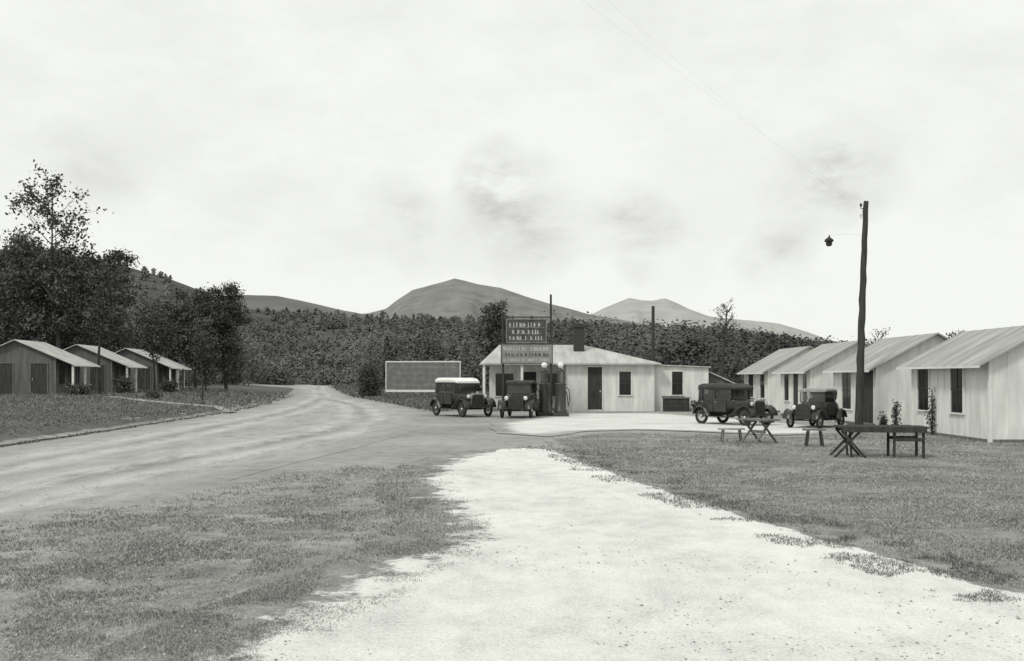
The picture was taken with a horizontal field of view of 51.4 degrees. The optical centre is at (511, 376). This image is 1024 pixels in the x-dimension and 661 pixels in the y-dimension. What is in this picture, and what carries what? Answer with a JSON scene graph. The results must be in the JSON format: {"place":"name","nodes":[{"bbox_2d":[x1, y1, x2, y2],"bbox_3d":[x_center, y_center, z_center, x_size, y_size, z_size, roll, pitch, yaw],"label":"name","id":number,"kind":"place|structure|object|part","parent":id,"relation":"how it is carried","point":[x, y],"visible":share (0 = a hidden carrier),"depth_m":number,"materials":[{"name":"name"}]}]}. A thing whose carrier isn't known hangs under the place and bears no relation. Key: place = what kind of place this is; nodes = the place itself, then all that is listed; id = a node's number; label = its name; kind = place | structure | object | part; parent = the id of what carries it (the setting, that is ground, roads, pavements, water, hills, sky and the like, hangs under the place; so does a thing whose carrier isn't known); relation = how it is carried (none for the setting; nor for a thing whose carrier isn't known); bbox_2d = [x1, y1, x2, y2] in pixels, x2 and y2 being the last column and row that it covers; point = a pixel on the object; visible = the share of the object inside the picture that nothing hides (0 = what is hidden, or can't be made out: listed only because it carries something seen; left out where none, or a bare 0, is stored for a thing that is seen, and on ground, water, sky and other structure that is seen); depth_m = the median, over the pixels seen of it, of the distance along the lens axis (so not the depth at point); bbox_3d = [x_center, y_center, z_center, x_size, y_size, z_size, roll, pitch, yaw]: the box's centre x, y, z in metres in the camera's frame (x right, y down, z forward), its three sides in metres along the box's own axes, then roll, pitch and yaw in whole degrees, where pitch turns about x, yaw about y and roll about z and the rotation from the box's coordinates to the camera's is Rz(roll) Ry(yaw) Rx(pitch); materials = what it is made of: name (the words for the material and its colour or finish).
{"place":"outdoors","nodes":[
{"label":"outdoors","id":0,"kind":"place"},
{"bbox_2d":[0,384,296,446],"bbox_3d":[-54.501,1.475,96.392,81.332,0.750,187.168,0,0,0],"label":"grass bank","id":1,"kind":"structure","parent":0,"point":[51,432],"depth_m":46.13,"materials":[{"name":"grey plant"}]},
{"bbox_2d":[0,227,52,344],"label":"tree","id":2,"kind":"object","parent":1,"relation":"on","point":[7,322],"visible":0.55,"depth_m":92.91,"materials":[{"name":"black plant"}]},
{"bbox_2d":[0,159,106,348],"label":"tree","id":3,"kind":"object","parent":1,"relation":"on","point":[43,295],"visible":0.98,"depth_m":89.26,"materials":[{"name":"black plant"}]},
{"bbox_2d":[17,239,121,349],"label":"tree","id":4,"kind":"object","parent":1,"relation":"on","point":[70,336],"visible":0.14,"depth_m":96.85,"materials":[{"name":"black plant"}]},
{"bbox_2d":[61,383,92,394],"bbox_3d":[-26.500,0.769,64.937,1.807,0.907,2.248,0,0,0],"label":"shrub","id":5,"kind":"object","parent":1,"relation":"on","point":[79,389],"visible":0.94,"depth_m":64.76,"materials":[{"name":"black plant"}]},
{"bbox_2d":[61,247,141,352],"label":"tree","id":6,"kind":"object","parent":1,"relation":"on","point":[119,258],"visible":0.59,"depth_m":92.50,"materials":[{"name":"black plant"}]},
{"bbox_2d":[111,374,139,392],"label":"shrub","id":7,"kind":"object","parent":1,"relation":"on","point":[122,385],"visible":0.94,"depth_m":73.70,"materials":[{"name":"black plant"}]},
{"bbox_2d":[133,306,168,390],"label":"tree","id":8,"kind":"object","parent":1,"relation":"on","point":[149,335],"visible":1,"depth_m":84.22,"materials":[{"name":"black plant"}]},
{"bbox_2d":[117,291,192,371],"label":"tree","id":9,"kind":"object","parent":1,"relation":"on","point":[171,317],"visible":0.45,"depth_m":107.29,"materials":[{"name":"black plant"}]},
{"bbox_2d":[143,389,166,398],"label":"shrub","id":10,"kind":"object","parent":1,"relation":"on","point":[154,394],"visible":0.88,"depth_m":65.81,"materials":[{"name":"black plant"}]},
{"bbox_2d":[157,377,183,391],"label":"shrub","id":11,"kind":"object","parent":1,"relation":"on","point":[169,386],"visible":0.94,"depth_m":83.35,"materials":[{"name":"black plant"}]},
{"bbox_2d":[158,286,225,387],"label":"tree","id":12,"kind":"object","parent":1,"relation":"on","point":[199,297],"visible":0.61,"depth_m":109.57,"materials":[{"name":"black plant"}]},
{"bbox_2d":[180,314,213,399],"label":"tree","id":13,"kind":"object","parent":1,"relation":"on","point":[199,349],"visible":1,"depth_m":67.87,"materials":[{"name":"black plant"}]},
{"bbox_2d":[180,333,223,390],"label":"tree","id":14,"kind":"object","parent":1,"relation":"on","point":[208,361],"visible":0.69,"depth_m":94.16,"materials":[{"name":"black plant"}]},
{"bbox_2d":[199,279,253,388],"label":"tree","id":15,"kind":"object","parent":1,"relation":"on","point":[228,327],"visible":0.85,"depth_m":111.51,"materials":[{"name":"black plant"}]},
{"bbox_2d":[104,396,234,411],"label":"path","id":16,"kind":"structure","parent":0,"point":[224,410],"depth_m":59.28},
{"bbox_2d":[0,462,400,660],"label":"worn grass","id":17,"kind":"structure","parent":0,"point":[33,518],"depth_m":12.36,"materials":[{"name":"plant"}]},
{"bbox_2d":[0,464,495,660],"bbox_3d":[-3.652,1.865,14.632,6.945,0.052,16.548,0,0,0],"label":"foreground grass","id":18,"kind":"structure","parent":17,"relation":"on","point":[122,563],"depth_m":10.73,"materials":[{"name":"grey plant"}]},
{"bbox_2d":[0,385,426,512],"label":"road","id":19,"kind":"structure","parent":0,"point":[308,422],"depth_m":27.74,"materials":[{"name":"grey gravel"}]},
{"bbox_2d":[227,295,374,317],"bbox_3d":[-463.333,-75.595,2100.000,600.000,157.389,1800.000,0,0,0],"label":"mountain","id":20,"kind":"structure","parent":0,"point":[263,302],"depth_m":1951.02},
{"bbox_2d":[1,249,627,386],"bbox_3d":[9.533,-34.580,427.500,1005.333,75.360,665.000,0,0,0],"label":"wooded hill","id":21,"kind":"structure","parent":0,"point":[191,290],"depth_m":461.06,"materials":[{"name":"grey plant"}]},
{"bbox_2d":[0,246,870,384],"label":"woodland","id":22,"kind":"object","parent":21,"relation":"on","point":[300,359],"visible":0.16,"depth_m":379.25,"materials":[{"name":"grey plant"}]},
{"bbox_2d":[0,309,873,390],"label":"woodland","id":23,"kind":"object","parent":21,"relation":"on","point":[743,350],"visible":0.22,"depth_m":126.59,"materials":[{"name":"black plant"}]},
{"bbox_2d":[0,384,846,480],"bbox_3d":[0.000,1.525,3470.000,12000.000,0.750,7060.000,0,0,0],"label":"ground","id":24,"kind":"structure","parent":0,"point":[445,432],"depth_m":32.80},
{"bbox_2d":[0,339,99,393],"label":"cabin","id":25,"kind":"object","parent":24,"relation":"on","point":[29,367],"visible":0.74,"depth_m":66.91,"materials":[{"name":"grey wood"}]},
{"bbox_2d":[0,362,13,393],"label":"door","id":26,"kind":"structure","parent":25,"relation":"in","point":[6,368],"depth_m":66.75,"materials":[{"name":"grey wood"}]},
{"bbox_2d":[30,362,47,393],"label":"door","id":27,"kind":"structure","parent":25,"relation":"in","point":[38,370],"depth_m":66.91,"materials":[{"name":"grey wood"}]},
{"bbox_2d":[58,364,65,384],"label":"window","id":28,"kind":"structure","parent":25,"relation":"in","point":[61,367],"depth_m":68.10,"materials":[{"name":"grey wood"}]},
{"bbox_2d":[67,363,71,386],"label":"door","id":29,"kind":"structure","parent":25,"relation":"in","point":[69,366],"depth_m":69.64,"materials":[{"name":"brown wood"}]},
{"bbox_2d":[74,366,78,383],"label":"window","id":30,"kind":"structure","parent":25,"relation":"in","point":[76,368],"depth_m":71.08,"materials":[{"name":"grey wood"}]},
{"bbox_2d":[79,257,126,391],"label":"tree","id":31,"kind":"object","parent":24,"relation":"on","point":[99,298],"visible":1,"depth_m":74.36,"materials":[{"name":"black plant"}]},
{"bbox_2d":[63,344,147,391],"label":"cabin","id":32,"kind":"object","parent":24,"relation":"on","point":[113,365],"visible":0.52,"depth_m":76.69,"materials":[{"name":"grey wood"}]},
{"bbox_2d":[89,364,105,391],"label":"door","id":33,"kind":"structure","parent":32,"relation":"in","point":[102,366],"depth_m":76.64,"materials":[{"name":"grey wood"}]},
{"bbox_2d":[113,366,118,383],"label":"window","id":34,"kind":"structure","parent":32,"relation":"in","point":[116,368],"depth_m":77.82,"materials":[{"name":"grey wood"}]},
{"bbox_2d":[120,365,125,378],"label":"door","id":35,"kind":"structure","parent":32,"relation":"in","point":[122,367],"depth_m":79.42,"materials":[{"name":"brown wood"}]},
{"bbox_2d":[115,348,185,390],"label":"cabin","id":36,"kind":"object","parent":24,"relation":"on","point":[163,367],"visible":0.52,"depth_m":86.66,"materials":[{"name":"grey wood"}]},
{"bbox_2d":[137,366,150,389],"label":"door","id":37,"kind":"structure","parent":36,"relation":"in","point":[139,370],"depth_m":86.63,"materials":[{"name":"grey wood"}]},
{"bbox_2d":[158,367,162,382],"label":"window","id":38,"kind":"structure","parent":36,"relation":"in","point":[159,368],"depth_m":87.78,"materials":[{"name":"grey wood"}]},
{"bbox_2d":[163,366,166,388],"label":"door","id":39,"kind":"structure","parent":36,"relation":"in","point":[164,367],"depth_m":89.27,"materials":[{"name":"brown wood"}]},
{"bbox_2d":[156,354,191,388],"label":"cabin","id":40,"kind":"object","parent":24,"relation":"on","point":[173,374],"visible":0.18,"depth_m":100.92,"materials":[{"name":"grey wood"}]},
{"bbox_2d":[172,369,174,381],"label":"door","id":41,"kind":"structure","parent":40,"relation":"in","point":[173,370],"depth_m":100.52,"materials":[{"name":"brown wood"}]},
{"bbox_2d":[329,384,488,412],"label":"verge","id":42,"kind":"structure","parent":24,"relation":"on","point":[388,403],"depth_m":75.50,"materials":[{"name":"grey plant"}]},
{"bbox_2d":[352,362,384,396],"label":"shrub","id":43,"kind":"object","parent":42,"relation":"on","point":[368,380],"visible":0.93,"depth_m":97.60,"materials":[{"name":"black plant"}]},
{"bbox_2d":[386,361,460,397],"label":"billboard","id":44,"kind":"object","parent":42,"relation":"on","point":[411,376],"visible":0.84,"depth_m":95.00,"materials":[{"name":"grey wood"}]},
{"bbox_2d":[416,313,441,360],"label":"tree","id":45,"kind":"object","parent":42,"relation":"on","point":[426,326],"visible":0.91,"depth_m":150.02,"materials":[{"name":"black plant"}]},
{"bbox_2d":[477,299,508,373],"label":"tree","id":46,"kind":"object","parent":42,"relation":"on","point":[491,331],"visible":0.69,"depth_m":104.62,"materials":[{"name":"black plant"}]},
{"bbox_2d":[430,378,496,416],"bbox_3d":[-2.424,0.970,51.450,1.720,1.860,3.879,0,0,-32],"label":"vintage car","id":47,"kind":"object","parent":24,"relation":"on","point":[462,396],"visible":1,"depth_m":50.92,"materials":[{"name":"metal"}]},
{"bbox_3d":[-3.532,1.030,51.953,0.055,0.540,0.720,0,0,-32],"label":"door","id":48,"kind":"part","parent":47,"relation":"part of","materials":[{"name":"black paint"}]},
{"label":"side window","id":49,"kind":"part","parent":47,"relation":"part of","materials":[{"name":"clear glass"}]},
{"bbox_3d":[-3.114,1.030,51.264,0.055,0.540,0.720,0,0,-32],"label":"door","id":50,"kind":"part","parent":47,"relation":"part of","materials":[{"name":"black paint"}]},
{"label":"side window","id":51,"kind":"part","parent":47,"relation":"part of","materials":[{"name":"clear glass"}]},
{"bbox_2d":[501,294,552,411],"bbox_3d":[0.780,-1.125,56.025,2.740,6.450,0.210,0,0,0],"label":"store sign","id":52,"kind":"object","parent":24,"relation":"on","point":[526,342],"visible":0.98,"depth_m":55.95,"materials":[{"name":"grey wood"}]},
{"bbox_2d":[480,324,733,410],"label":"store","id":53,"kind":"structure","parent":24,"relation":"on","point":[596,379],"depth_m":59.09,"materials":[{"name":"wood"}]},
{"bbox_2d":[494,372,514,396],"bbox_3d":[-0.425,0.445,61.365,1.230,1.410,0.090,0,0,0],"label":"window","id":54,"kind":"structure","parent":53,"relation":"in","point":[498,375],"depth_m":61.38,"materials":[{"name":"black glass"}]},
{"bbox_2d":[520,371,536,393],"bbox_3d":[0.950,0.720,61.380,1.020,2.160,0.060,0,0,0],"label":"door","id":55,"kind":"structure","parent":53,"relation":"in","point":[527,375],"depth_m":61.38,"materials":[{"name":"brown wood"}]},
{"bbox_2d":[548,372,556,396],"bbox_3d":[2.300,0.445,61.365,1.180,1.410,0.090,0,0,0],"label":"window","id":56,"kind":"structure","parent":53,"relation":"in","point":[554,374],"depth_m":61.38,"materials":[{"name":"black glass"}]},
{"bbox_2d":[587,366,602,408],"bbox_3d":[4.600,0.595,58.975,0.920,2.410,0.070,0,0,0],"label":"door","id":57,"kind":"structure","parent":53,"relation":"in","point":[594,373],"depth_m":58.97,"materials":[{"name":"grey wood"}]},
{"bbox_2d":[618,370,632,395],"bbox_3d":[6.275,0.345,58.965,0.830,1.410,0.090,0,0,0],"label":"window","id":58,"kind":"structure","parent":53,"relation":"in","point":[624,376],"depth_m":58.99,"materials":[{"name":"black glass"}]},
{"bbox_2d":[670,370,683,395],"bbox_3d":[9.250,0.345,59.465,0.780,1.410,0.090,0,0,0],"label":"window","id":59,"kind":"structure","parent":53,"relation":"in","point":[677,376],"depth_m":59.48,"materials":[{"name":"black glass"}]},
{"bbox_2d":[651,306,654,361],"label":"utility pole","id":60,"kind":"object","parent":24,"relation":"on","point":[653,335],"visible":0.59,"depth_m":67.92,"materials":[{"name":"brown wood"}]},
{"bbox_2d":[489,413,836,435],"bbox_3d":[5.705,1.880,44.696,13.204,0.001,22.353,0,0,0],"label":"gravel apron","id":61,"kind":"object","parent":24,"relation":"on","point":[554,426],"visible":0.89,"depth_m":41.13,"materials":[{"name":"white gravel"}]},
{"bbox_2d":[497,380,540,417],"bbox_3d":[0.376,1.031,49.945,1.634,1.738,3.685,0,0,8],"label":"vintage car","id":62,"kind":"object","parent":61,"relation":"on","point":[521,395],"visible":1,"depth_m":49.42,"materials":[{"name":"metal"}]},
{"bbox_2d":[536,362,553,415],"bbox_3d":[1.597,0.625,51.600,0.861,2.650,0.760,0,0,0],"label":"gas pump","id":63,"kind":"object","parent":61,"relation":"on","point":[544,398],"visible":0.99,"depth_m":51.40,"materials":[{"name":"metal"}]},
{"bbox_2d":[552,362,569,416],"bbox_3d":[2.351,0.625,50.800,0.861,2.650,0.760,0,0,0],"label":"gas pump","id":64,"kind":"object","parent":61,"relation":"on","point":[560,410],"visible":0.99,"depth_m":50.60,"materials":[{"name":"metal"}]},
{"bbox_2d":[692,383,777,425],"bbox_3d":[8.815,1.082,42.258,1.514,1.637,3.413,0,0,-36],"label":"vintage car","id":65,"kind":"object","parent":61,"relation":"on","point":[721,400],"visible":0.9,"depth_m":41.94,"materials":[{"name":"metal"}]},
{"bbox_3d":[7.806,1.134,42.618,0.048,0.475,0.634,0,0,-36],"label":"door","id":66,"kind":"part","parent":65,"relation":"part of","materials":[{"name":"black paint"}]},
{"label":"side window","id":67,"kind":"part","parent":65,"relation":"part of","materials":[{"name":"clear glass"}]},
{"bbox_3d":[8.222,1.134,42.065,0.048,0.475,0.634,0,0,-36],"label":"door","id":68,"kind":"part","parent":65,"relation":"part of","materials":[{"name":"black paint"}]},
{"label":"side window","id":69,"kind":"part","parent":65,"relation":"part of","materials":[{"name":"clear glass"}]},
{"bbox_2d":[783,388,846,428],"bbox_3d":[11.453,1.168,40.000,1.376,1.464,3.010,0,0,38],"label":"vintage car","id":70,"kind":"object","parent":61,"relation":"on","point":[817,406],"visible":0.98,"depth_m":39.50,"materials":[{"name":"metal"}]},
{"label":"door","id":71,"kind":"part","parent":70,"relation":"part of","materials":[{"name":"black paint"}]},
{"bbox_2d":[662,396,690,411],"bbox_3d":[9.044,1.485,58.600,1.480,0.890,0.840,0,0,0],"label":"wooden box","id":72,"kind":"object","parent":24,"relation":"on","point":[675,404],"visible":0.96,"depth_m":58.24,"materials":[{"name":"brown wood"}]},
{"bbox_2d":[669,335,712,365],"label":"tree","id":73,"kind":"object","parent":24,"relation":"on","point":[696,343],"visible":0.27,"depth_m":107.27,"materials":[{"name":"black plant"}]},
{"bbox_2d":[689,400,696,410],"bbox_3d":[10.132,1.597,58.362,1.076,0.727,1.038,0,0,-29],"label":"shrub","id":74,"kind":"object","parent":24,"relation":"on","point":[694,406],"visible":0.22,"depth_m":58.35,"materials":[{"name":"grey plant"}]},
{"bbox_2d":[713,298,739,377],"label":"tree","id":75,"kind":"object","parent":24,"relation":"on","point":[722,373],"visible":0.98,"depth_m":91.84,"materials":[{"name":"black plant"}]},
{"bbox_2d":[737,346,813,411],"bbox_3d":[15.848,0.294,59.900,5.005,3.911,6.400,0,0,0],"label":"cabin","id":76,"kind":"object","parent":24,"relation":"on","point":[761,379],"visible":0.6,"depth_m":58.02,"materials":[{"name":"grey wood"}]},
{"bbox_2d":[748,374,753,397],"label":"window","id":77,"kind":"structure","parent":76,"relation":"in","point":[750,376],"depth_m":60.98,"materials":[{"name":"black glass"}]},
{"bbox_2d":[759,373,765,398],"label":"window","id":78,"kind":"structure","parent":76,"relation":"in","point":[762,376],"depth_m":58.06,"materials":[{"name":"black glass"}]},
{"bbox_2d":[772,340,869,416],"bbox_3d":[15.500,0.294,50.650,5.200,3.911,5.900,0,0,0],"label":"cabin","id":79,"kind":"object","parent":24,"relation":"on","point":[803,371],"visible":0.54,"depth_m":49.67,"materials":[{"name":"grey wood"}]},
{"bbox_2d":[783,374,789,401],"bbox_3d":[13.465,0.495,52.150,0.090,1.410,1.080,0,0,0],"label":"window","id":80,"kind":"structure","parent":79,"relation":"in","point":[786,376],"depth_m":52.04,"materials":[{"name":"black glass"}]},
{"bbox_2d":[793,374,798,404],"bbox_3d":[13.475,0.770,50.450,0.070,2.020,1.020,0,0,0],"label":"door","id":81,"kind":"structure","parent":79,"relation":"in","point":[795,376],"depth_m":50.54,"materials":[{"name":"grey wood"}]},
{"bbox_2d":[802,372,807,387],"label":"window","id":82,"kind":"structure","parent":79,"relation":"in","point":[805,375],"depth_m":48.84,"materials":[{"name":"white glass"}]},
{"bbox_2d":[868,325,889,343],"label":"tree","id":83,"kind":"object","parent":24,"relation":"on","point":[878,333],"visible":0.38,"depth_m":78.04,"materials":[{"name":"grey plant"}]},
{"bbox_2d":[822,333,948,424],"bbox_3d":[15.770,0.294,42.650,5.300,3.911,5.900,0,0,0],"label":"cabin","id":84,"kind":"object","parent":24,"relation":"on","point":[886,382],"visible":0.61,"depth_m":40.20,"materials":[{"name":"grey wood"}]},
{"bbox_2d":[841,372,852,409],"bbox_3d":[13.685,0.535,43.500,0.090,1.630,1.380,0,0,0],"label":"window","id":85,"kind":"structure","parent":84,"relation":"in","point":[846,377],"depth_m":43.56,"materials":[{"name":"grey glass"}]},
{"bbox_2d":[863,369,874,423],"bbox_3d":[13.700,0.735,40.875,0.060,2.090,1.370,0,0,0],"label":"door","id":86,"kind":"structure","parent":84,"relation":"in","point":[869,377],"depth_m":40.73,"materials":[{"name":"grey wood"}]},
{"bbox_2d":[946,329,963,337],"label":"tree","id":87,"kind":"object","parent":24,"relation":"on","point":[953,333],"visible":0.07,"depth_m":70.06,"materials":[{"name":"grey plant"}]},
{"bbox_2d":[896,325,1023,442],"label":"cabin","id":88,"kind":"object","parent":24,"relation":"on","point":[975,378],"visible":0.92,"depth_m":32.09,"materials":[{"name":"grey wood"}]},
{"bbox_2d":[915,369,929,411],"bbox_3d":[13.715,0.375,35.475,0.090,1.550,1.130,0,0,0],"label":"window","id":89,"kind":"structure","parent":88,"relation":"in","point":[923,375],"depth_m":35.47,"materials":[{"name":"black glass"}]},
{"bbox_2d":[948,368,964,414],"bbox_3d":[13.715,0.375,32.800,0.090,1.550,1.080,0,0,0],"label":"window","id":90,"kind":"structure","parent":88,"relation":"in","point":[956,375],"depth_m":32.78,"materials":[{"name":"black glass"}]},
{"bbox_2d":[364,278,639,327],"bbox_3d":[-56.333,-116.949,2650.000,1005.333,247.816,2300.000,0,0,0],"label":"mountain","id":91,"kind":"structure","parent":0,"point":[462,299],"depth_m":2460.85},
{"bbox_2d":[0,0,1023,343],"label":"sky","id":92,"kind":"structure","parent":0,"point":[357,156],"materials":[{"name":"white"}]},
{"bbox_2d":[0,447,1023,660],"bbox_3d":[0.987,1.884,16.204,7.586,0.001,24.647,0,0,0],"label":"driveway","id":93,"kind":"structure","parent":0,"point":[479,608],"depth_m":9.29,"materials":[{"name":"white gravel"}]},
{"bbox_2d":[591,298,838,341],"bbox_3d":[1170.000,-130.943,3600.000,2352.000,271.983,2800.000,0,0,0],"label":"mountain","id":94,"kind":"structure","parent":0,"point":[639,311],"depth_m":3464.92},
{"bbox_2d":[509,432,1023,602],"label":"lawn","id":95,"kind":"structure","parent":0,"point":[839,491],"depth_m":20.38,"materials":[{"name":"grey plant"}]},
{"bbox_2d":[718,428,744,440],"bbox_3d":[6.396,1.712,31.000,0.750,0.429,0.421,0,0,4],"label":"bench","id":96,"kind":"object","parent":95,"relation":"on","point":[724,429],"visible":0.87,"depth_m":30.88,"materials":[{"name":"grey wood"}]},
{"bbox_2d":[736,418,780,443],"bbox_3d":[7.043,1.564,30.400,0.889,0.736,1.150,0,0,-32],"label":"picnic table","id":97,"kind":"object","parent":95,"relation":"on","point":[756,420],"visible":0.93,"depth_m":30.26,"materials":[{"name":"grey wood"}]},
{"bbox_2d":[802,429,825,446],"bbox_3d":[8.246,1.671,29.000,0.600,0.508,0.421,0,0,8],"label":"bench","id":98,"kind":"object","parent":95,"relation":"on","point":[807,437],"visible":0.88,"depth_m":28.87,"materials":[{"name":"grey wood"}]},
{"bbox_2d":[855,201,868,424],"bbox_3d":[12.694,-2.091,38.602,0.490,8.596,0.327,0,0,0],"label":"utility pole","id":99,"kind":"object","parent":95,"relation":"on","point":[859,402],"visible":0.96,"depth_m":38.51,"materials":[{"name":"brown wood"}]},
{"bbox_2d":[824,234,861,245],"bbox_3d":[12.024,-4.961,38.550,1.385,0.463,0.330,0,0,0],"label":"street lamp","id":100,"kind":"object","parent":99,"relation":"attached to","point":[829,240],"visible":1,"depth_m":38.47,"materials":[{"name":"metal"}]},
{"bbox_2d":[829,425,928,457],"bbox_3d":[8.659,1.546,25.211,2.138,0.781,0.975,0,0,9],"label":"picnic table","id":101,"kind":"object","parent":95,"relation":"on","point":[887,429],"visible":0.89,"depth_m":24.84,"materials":[{"name":"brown wood"}]},
{"bbox_2d":[877,411,887,424],"bbox_3d":[13.617,1.572,39.005,0.422,0.760,0.450,0,0,37],"label":"sapling","id":102,"kind":"object","parent":95,"relation":"on","point":[883,420],"visible":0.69,"depth_m":38.98,"materials":[{"name":"grey plant"}]},
{"bbox_2d":[890,399,901,424],"bbox_3d":[13.796,1.361,38.174,0.409,1.181,0.450,0,0,19],"label":"sapling","id":103,"kind":"object","parent":95,"relation":"on","point":[895,413],"visible":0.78,"depth_m":38.18,"materials":[{"name":"grey plant"}]},
{"bbox_2d":[924,386,935,434],"bbox_3d":[13.614,1.121,34.508,0.471,1.661,0.421,0,0,18],"label":"sapling","id":104,"kind":"object","parent":95,"relation":"on","point":[932,418],"visible":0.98,"depth_m":34.50,"materials":[{"name":"black plant"}]}
]}

